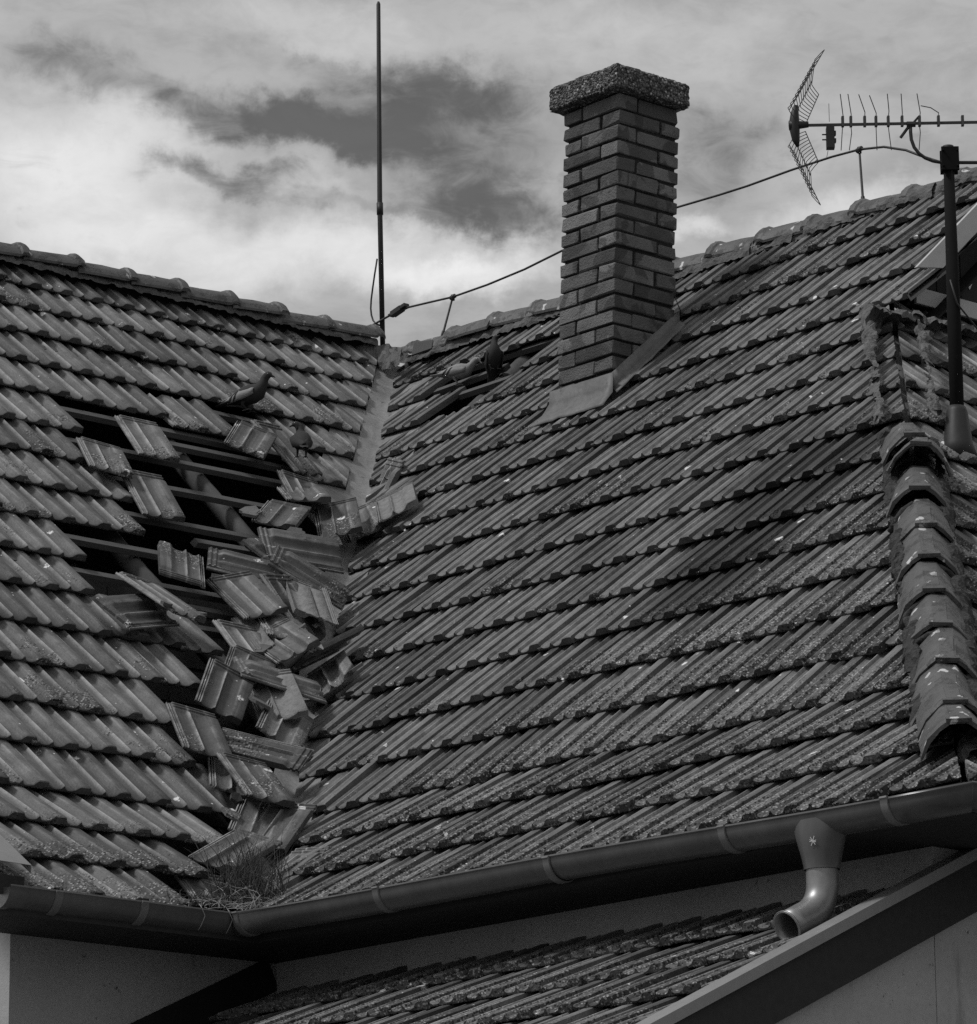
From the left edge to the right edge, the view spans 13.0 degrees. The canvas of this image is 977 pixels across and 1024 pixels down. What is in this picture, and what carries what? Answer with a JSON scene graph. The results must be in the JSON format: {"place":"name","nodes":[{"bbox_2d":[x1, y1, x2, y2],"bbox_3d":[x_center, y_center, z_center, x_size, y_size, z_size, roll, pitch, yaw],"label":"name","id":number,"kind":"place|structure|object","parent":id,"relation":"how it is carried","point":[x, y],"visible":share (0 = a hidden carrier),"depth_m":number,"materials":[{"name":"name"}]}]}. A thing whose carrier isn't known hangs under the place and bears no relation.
{"place":"outdoors","nodes":[
{"label":"outdoors","id":0,"kind":"place"},
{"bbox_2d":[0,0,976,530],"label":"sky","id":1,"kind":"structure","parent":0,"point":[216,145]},
{"bbox_3d":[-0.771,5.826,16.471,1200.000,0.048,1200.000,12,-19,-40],"label":"ground","id":2,"kind":"structure","parent":0,"visible":0},
{"bbox_2d":[0,63,976,1023],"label":"house","id":3,"kind":"structure","parent":2,"relation":"on","point":[660,605],"depth_m":17.97,"materials":[{"name":"tile"}]},
{"bbox_2d":[94,593,178,629],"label":"loose tile","id":4,"kind":"object","parent":3,"relation":"on","point":[135,611],"visible":1,"depth_m":18.64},
{"bbox_2d":[115,572,205,623],"bbox_3d":[-1.437,0.369,18.793,0.405,0.037,0.218,31,6,38],"label":"loose tile","id":5,"kind":"object","parent":4,"relation":"on","point":[157,593],"visible":1,"depth_m":18.77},
{"bbox_2d":[160,600,172,606],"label":"tile shard","id":6,"kind":"object","parent":5,"relation":"on","point":[166,603],"visible":1,"depth_m":18.59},
{"bbox_2d":[114,415,179,463],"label":"loose tile","id":7,"kind":"object","parent":3,"relation":"on","point":[146,438],"visible":1,"depth_m":20.66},
{"bbox_2d":[121,470,184,522],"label":"loose tile","id":8,"kind":"object","parent":3,"relation":"on","point":[152,494],"visible":1,"depth_m":20.03,"materials":[{"name":"grey tile"}]},
{"bbox_2d":[76,437,133,478],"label":"loose tile","id":9,"kind":"object","parent":8,"relation":"on","point":[104,457],"visible":1,"depth_m":20.18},
{"bbox_2d":[157,541,204,588],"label":"loose tile","id":10,"kind":"object","parent":3,"relation":"on","point":[184,566],"visible":1,"depth_m":19.25,"materials":[{"name":"grey tile"}]},
{"bbox_2d":[165,702,231,757],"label":"loose tile","id":11,"kind":"object","parent":3,"relation":"on","point":[199,731],"visible":1,"depth_m":17.75,"materials":[{"name":"grey tile"}]},
{"bbox_2d":[174,874,225,903],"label":"loose tile","id":12,"kind":"object","parent":3,"relation":"on","point":[185,882],"visible":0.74,"depth_m":16.52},
{"bbox_2d":[194,658,254,724],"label":"loose tile","id":13,"kind":"object","parent":3,"relation":"on","point":[224,690],"visible":1,"depth_m":18.24,"materials":[{"name":"grey tile"}]},
{"bbox_2d":[167,819,293,932],"bbox_3d":[-1.030,1.404,16.470,0.814,0.522,0.667,12,-19,-40],"label":"grass tuft","id":14,"kind":"object","parent":3,"relation":"on","point":[239,892],"visible":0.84,"depth_m":16.44,"materials":[{"name":"plant"}]},
{"bbox_2d":[188,828,282,872],"bbox_3d":[-0.996,1.327,16.859,0.218,0.037,0.405,15,17,21],"label":"loose tile","id":15,"kind":"object","parent":3,"relation":"on","point":[222,840],"visible":0.81,"depth_m":16.87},
{"bbox_2d":[215,371,274,412],"bbox_3d":[-1.231,-0.601,21.726,0.337,0.197,0.120,-7,-16,25],"label":"pigeon","id":16,"kind":"object","parent":3,"relation":"on","point":[245,397],"visible":1,"depth_m":21.68,"materials":[{"name":"grey"}]},
{"bbox_2d":[212,619,286,669],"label":"loose tile","id":17,"kind":"object","parent":3,"relation":"on","point":[235,634],"visible":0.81,"depth_m":19.04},
{"bbox_2d":[205,570,287,619],"bbox_3d":[-1.093,0.372,19.343,0.218,0.036,0.405,-10,29,-28],"label":"loose tile","id":18,"kind":"object","parent":17,"relation":"on","point":[246,595],"visible":1,"depth_m":19.33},
{"bbox_2d":[252,644,271,654],"bbox_3d":[-1.006,0.607,18.968,0.094,0.017,0.084,-4,24,16],"label":"tile shard","id":19,"kind":"object","parent":17,"relation":"on","point":[263,650],"visible":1,"depth_m":18.95,"materials":[{"name":"grey tile"}]},
{"bbox_2d":[223,420,277,459],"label":"loose tile","id":20,"kind":"object","parent":3,"relation":"on","point":[250,439],"visible":1,"depth_m":21.27,"materials":[{"name":"grey tile"}]},
{"bbox_2d":[231,614,284,649],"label":"loose tile","id":21,"kind":"object","parent":3,"relation":"on","point":[272,620],"visible":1,"depth_m":19.21,"materials":[{"name":"grey tile"}]},
{"bbox_2d":[255,614,306,638],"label":"loose tile","id":22,"kind":"object","parent":21,"relation":"on","point":[266,626],"visible":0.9,"depth_m":19.13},
{"bbox_2d":[222,728,313,772],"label":"loose tile","id":23,"kind":"object","parent":3,"relation":"on","point":[278,754],"visible":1,"depth_m":17.82,"materials":[{"name":"grey tile"}]},
{"bbox_2d":[251,499,310,528],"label":"loose tile","id":24,"kind":"object","parent":3,"relation":"on","point":[281,514],"visible":1,"depth_m":20.47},
{"bbox_2d":[239,505,259,513],"bbox_3d":[-1.133,-0.004,20.422,0.098,0.016,0.107,-10,23,-31],"label":"tile shard","id":25,"kind":"object","parent":24,"relation":"on","point":[254,509],"visible":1,"depth_m":20.42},
{"bbox_2d":[242,511,258,517],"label":"tile shard","id":26,"kind":"object","parent":24,"relation":"on","point":[250,514],"visible":1,"depth_m":20.33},
{"bbox_2d":[255,697,313,745],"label":"loose tile","id":27,"kind":"object","parent":3,"relation":"on","point":[292,731],"visible":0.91,"depth_m":18.23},
{"bbox_2d":[248,695,270,709],"bbox_3d":[-0.980,0.812,18.295,0.107,0.017,0.098,27,4,-26],"label":"tile shard","id":28,"kind":"object","parent":27,"relation":"on","point":[259,702],"visible":1,"depth_m":18.27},
{"bbox_2d":[250,669,307,719],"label":"loose tile","id":29,"kind":"object","parent":27,"relation":"on","point":[289,703],"visible":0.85,"depth_m":18.41,"materials":[{"name":"grey tile"}]},
{"bbox_2d":[224,644,276,688],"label":"loose tile","id":30,"kind":"object","parent":29,"relation":"on","point":[239,651],"visible":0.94,"depth_m":18.80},
{"bbox_2d":[232,656,326,703],"bbox_3d":[-0.903,0.727,18.560,0.405,0.036,0.218,19,11,-20],"label":"loose tile","id":31,"kind":"object","parent":29,"relation":"on","point":[255,671],"visible":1,"depth_m":18.54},
{"bbox_2d":[250,419,322,476],"bbox_3d":[-1.015,-0.321,21.517,0.037,0.405,0.218,-52,-32,16],"label":"loose tile","id":32,"kind":"object","parent":3,"relation":"on","point":[284,449],"visible":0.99,"depth_m":21.50,"materials":[{"name":"grey tile"}]},
{"bbox_2d":[258,802,316,854],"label":"loose tile","id":33,"kind":"object","parent":3,"relation":"on","point":[294,820],"visible":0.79,"depth_m":17.26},
{"bbox_2d":[227,797,278,838],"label":"loose tile","id":34,"kind":"object","parent":33,"relation":"on","point":[248,810],"visible":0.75,"depth_m":17.25,"materials":[{"name":"grey tile"}]},
{"bbox_2d":[207,756,249,797],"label":"loose tile","id":35,"kind":"object","parent":34,"relation":"on","point":[221,778],"visible":0.48,"depth_m":17.53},
{"bbox_2d":[221,807,240,821],"bbox_3d":[-1.028,1.217,17.218,0.072,0.017,0.097,10,20,-38],"label":"tile shard","id":36,"kind":"object","parent":34,"relation":"on","point":[232,814],"visible":1,"depth_m":17.21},
{"bbox_2d":[230,793,242,803],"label":"tile shard","id":37,"kind":"object","parent":34,"relation":"on","point":[235,798],"visible":1,"depth_m":17.38,"materials":[{"name":"grey tile"}]},
{"bbox_2d":[216,752,294,807],"bbox_3d":[-0.950,1.085,17.459,0.218,0.037,0.405,17,14,-27],"label":"loose tile","id":38,"kind":"object","parent":33,"relation":"on","point":[256,779],"visible":1,"depth_m":17.43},
{"bbox_2d":[258,573,325,640],"bbox_3d":[-0.874,0.435,19.504,0.037,0.400,0.218,-46,-27,23],"label":"loose tile","id":39,"kind":"object","parent":3,"relation":"on","point":[275,584],"visible":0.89,"depth_m":19.50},
{"bbox_2d":[206,547,281,583],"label":"loose tile","id":40,"kind":"object","parent":39,"relation":"on","point":[223,561],"visible":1,"depth_m":19.72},
{"bbox_2d":[241,538,271,559],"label":"loose tile","id":41,"kind":"object","parent":40,"relation":"on","point":[255,545],"visible":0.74,"depth_m":19.87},
{"bbox_2d":[264,618,320,664],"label":"loose tile","id":42,"kind":"object","parent":3,"relation":"on","point":[296,641],"visible":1,"depth_m":18.92,"materials":[{"name":"grey tile"}]},
{"bbox_2d":[260,846,331,892],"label":"loose tile","id":43,"kind":"object","parent":3,"relation":"on","point":[297,853],"visible":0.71,"depth_m":16.85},
{"bbox_2d":[257,527,343,573],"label":"loose tile","id":44,"kind":"object","parent":3,"relation":"on","point":[320,553],"visible":0.78,"depth_m":20.15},
{"bbox_2d":[286,527,301,535],"bbox_3d":[-0.913,0.094,20.216,0.072,0.017,0.097,34,34,24],"label":"tile shard","id":45,"kind":"object","parent":44,"relation":"on","point":[294,529],"visible":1,"depth_m":20.22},
{"bbox_2d":[321,530,342,546],"bbox_3d":[-0.747,0.131,20.278,0.107,0.098,0.017,-21,-21,-48],"label":"tile shard","id":46,"kind":"object","parent":44,"relation":"on","point":[329,534],"visible":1,"depth_m":20.29,"materials":[{"name":"grey tile"}]},
{"bbox_2d":[276,470,324,513],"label":"loose tile","id":47,"kind":"object","parent":3,"relation":"on","point":[290,481],"visible":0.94,"depth_m":21.09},
{"bbox_2d":[289,421,312,457],"bbox_3d":[-0.929,-0.384,21.374,0.112,0.200,0.245,2,-14,-8],"label":"pigeon","id":48,"kind":"object","parent":3,"relation":"on","point":[300,439],"visible":1,"depth_m":21.36,"materials":[{"name":"grey"}]},
{"bbox_2d":[268,545,350,610],"bbox_3d":[-0.826,0.301,19.807,0.405,0.036,0.218,32,20,-6],"label":"loose tile","id":49,"kind":"object","parent":3,"relation":"on","point":[284,561],"visible":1,"depth_m":19.83,"materials":[{"name":"grey tile"}]},
{"bbox_2d":[283,574,338,625],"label":"loose tile","id":50,"kind":"object","parent":3,"relation":"on","point":[307,600],"visible":1,"depth_m":19.51,"materials":[{"name":"grey tile"}]},
{"bbox_2d":[307,650,354,696],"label":"loose tile","id":51,"kind":"object","parent":3,"relation":"on","point":[329,675],"visible":0.77,"depth_m":18.91,"materials":[{"name":"grey tile"}]},
{"bbox_2d":[303,686,321,701],"bbox_3d":[-0.773,0.798,18.797,0.107,0.017,0.098,-39,29,-22],"label":"tile shard","id":52,"kind":"object","parent":51,"relation":"on","point":[307,699],"visible":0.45,"depth_m":18.77,"materials":[{"name":"grey tile"}]},
{"bbox_2d":[290,624,363,673],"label":"loose tile","id":53,"kind":"object","parent":51,"relation":"on","point":[334,645],"visible":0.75,"depth_m":19.00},
{"bbox_2d":[347,662,363,674],"bbox_3d":[-0.583,0.685,18.770,0.084,0.017,0.094,-35,2,-7],"label":"tile shard","id":54,"kind":"object","parent":51,"relation":"on","point":[356,667],"visible":1,"depth_m":18.74,"materials":[{"name":"grey tile"}]},
{"bbox_2d":[313,497,362,536],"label":"loose tile","id":55,"kind":"object","parent":3,"relation":"on","point":[339,518],"visible":0.85,"depth_m":20.70,"materials":[{"name":"grey tile"}]},
{"bbox_2d":[277,485,330,502],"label":"loose tile","id":56,"kind":"object","parent":55,"relation":"on","point":[314,494],"visible":1,"depth_m":20.83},
{"bbox_2d":[343,500,385,542],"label":"loose tile","id":57,"kind":"object","parent":3,"relation":"on","point":[369,520],"visible":0.44,"depth_m":20.83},
{"bbox_2d":[370,1,384,344],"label":"lightning rod","id":58,"kind":"object","parent":3,"relation":"on","point":[380,260],"visible":0.97,"depth_m":24.09,"materials":[{"name":"metal"}]},
{"bbox_2d":[375,457,405,488],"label":"loose tile","id":59,"kind":"object","parent":3,"relation":"on","point":[392,469],"visible":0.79,"depth_m":21.60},
{"bbox_2d":[375,482,418,522],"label":"loose tile","id":60,"kind":"object","parent":3,"relation":"on","point":[400,500],"visible":1,"depth_m":20.83,"materials":[{"name":"grey tile"}]},
{"bbox_2d":[430,357,481,385],"bbox_3d":[-0.169,-0.739,22.592,0.284,0.142,0.098,-4,-15,14],"label":"pigeon","id":61,"kind":"object","parent":3,"relation":"on","point":[455,372],"visible":1,"depth_m":22.56,"materials":[{"name":"grey"}]},
{"bbox_2d":[484,335,503,382],"bbox_3d":[0.026,-0.793,22.428,0.098,0.269,0.137,3,-15,-14],"label":"pigeon","id":62,"kind":"object","parent":3,"relation":"on","point":[494,357],"visible":1,"depth_m":22.39,"materials":[{"name":"black"}]},
{"bbox_2d":[373,146,935,355],"bbox_3d":[0.704,-1.331,22.265,0.275,0.448,4.516,12,-19,-40],"label":"lightning conductor","id":63,"kind":"object","parent":3,"relation":"attached to","point":[421,347],"visible":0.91,"depth_m":23.01,"materials":[{"name":"metal"}]},
{"bbox_2d":[943,144,976,464],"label":"antenna mast","id":64,"kind":"object","parent":3,"relation":"on","point":[958,436],"visible":0.94,"depth_m":17.86,"materials":[{"name":"metal"}]},
{"bbox_2d":[788,50,976,204],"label":"tv antenna","id":65,"kind":"object","parent":64,"relation":"attached to","point":[949,158],"visible":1,"depth_m":18.10,"materials":[{"name":"metal"}]},
{"bbox_2d":[130,848,976,1023],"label":"annex","id":66,"kind":"object","parent":2,"relation":"on","point":[862,956],"visible":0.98,"depth_m":14.20,"materials":[{"name":"tile"}]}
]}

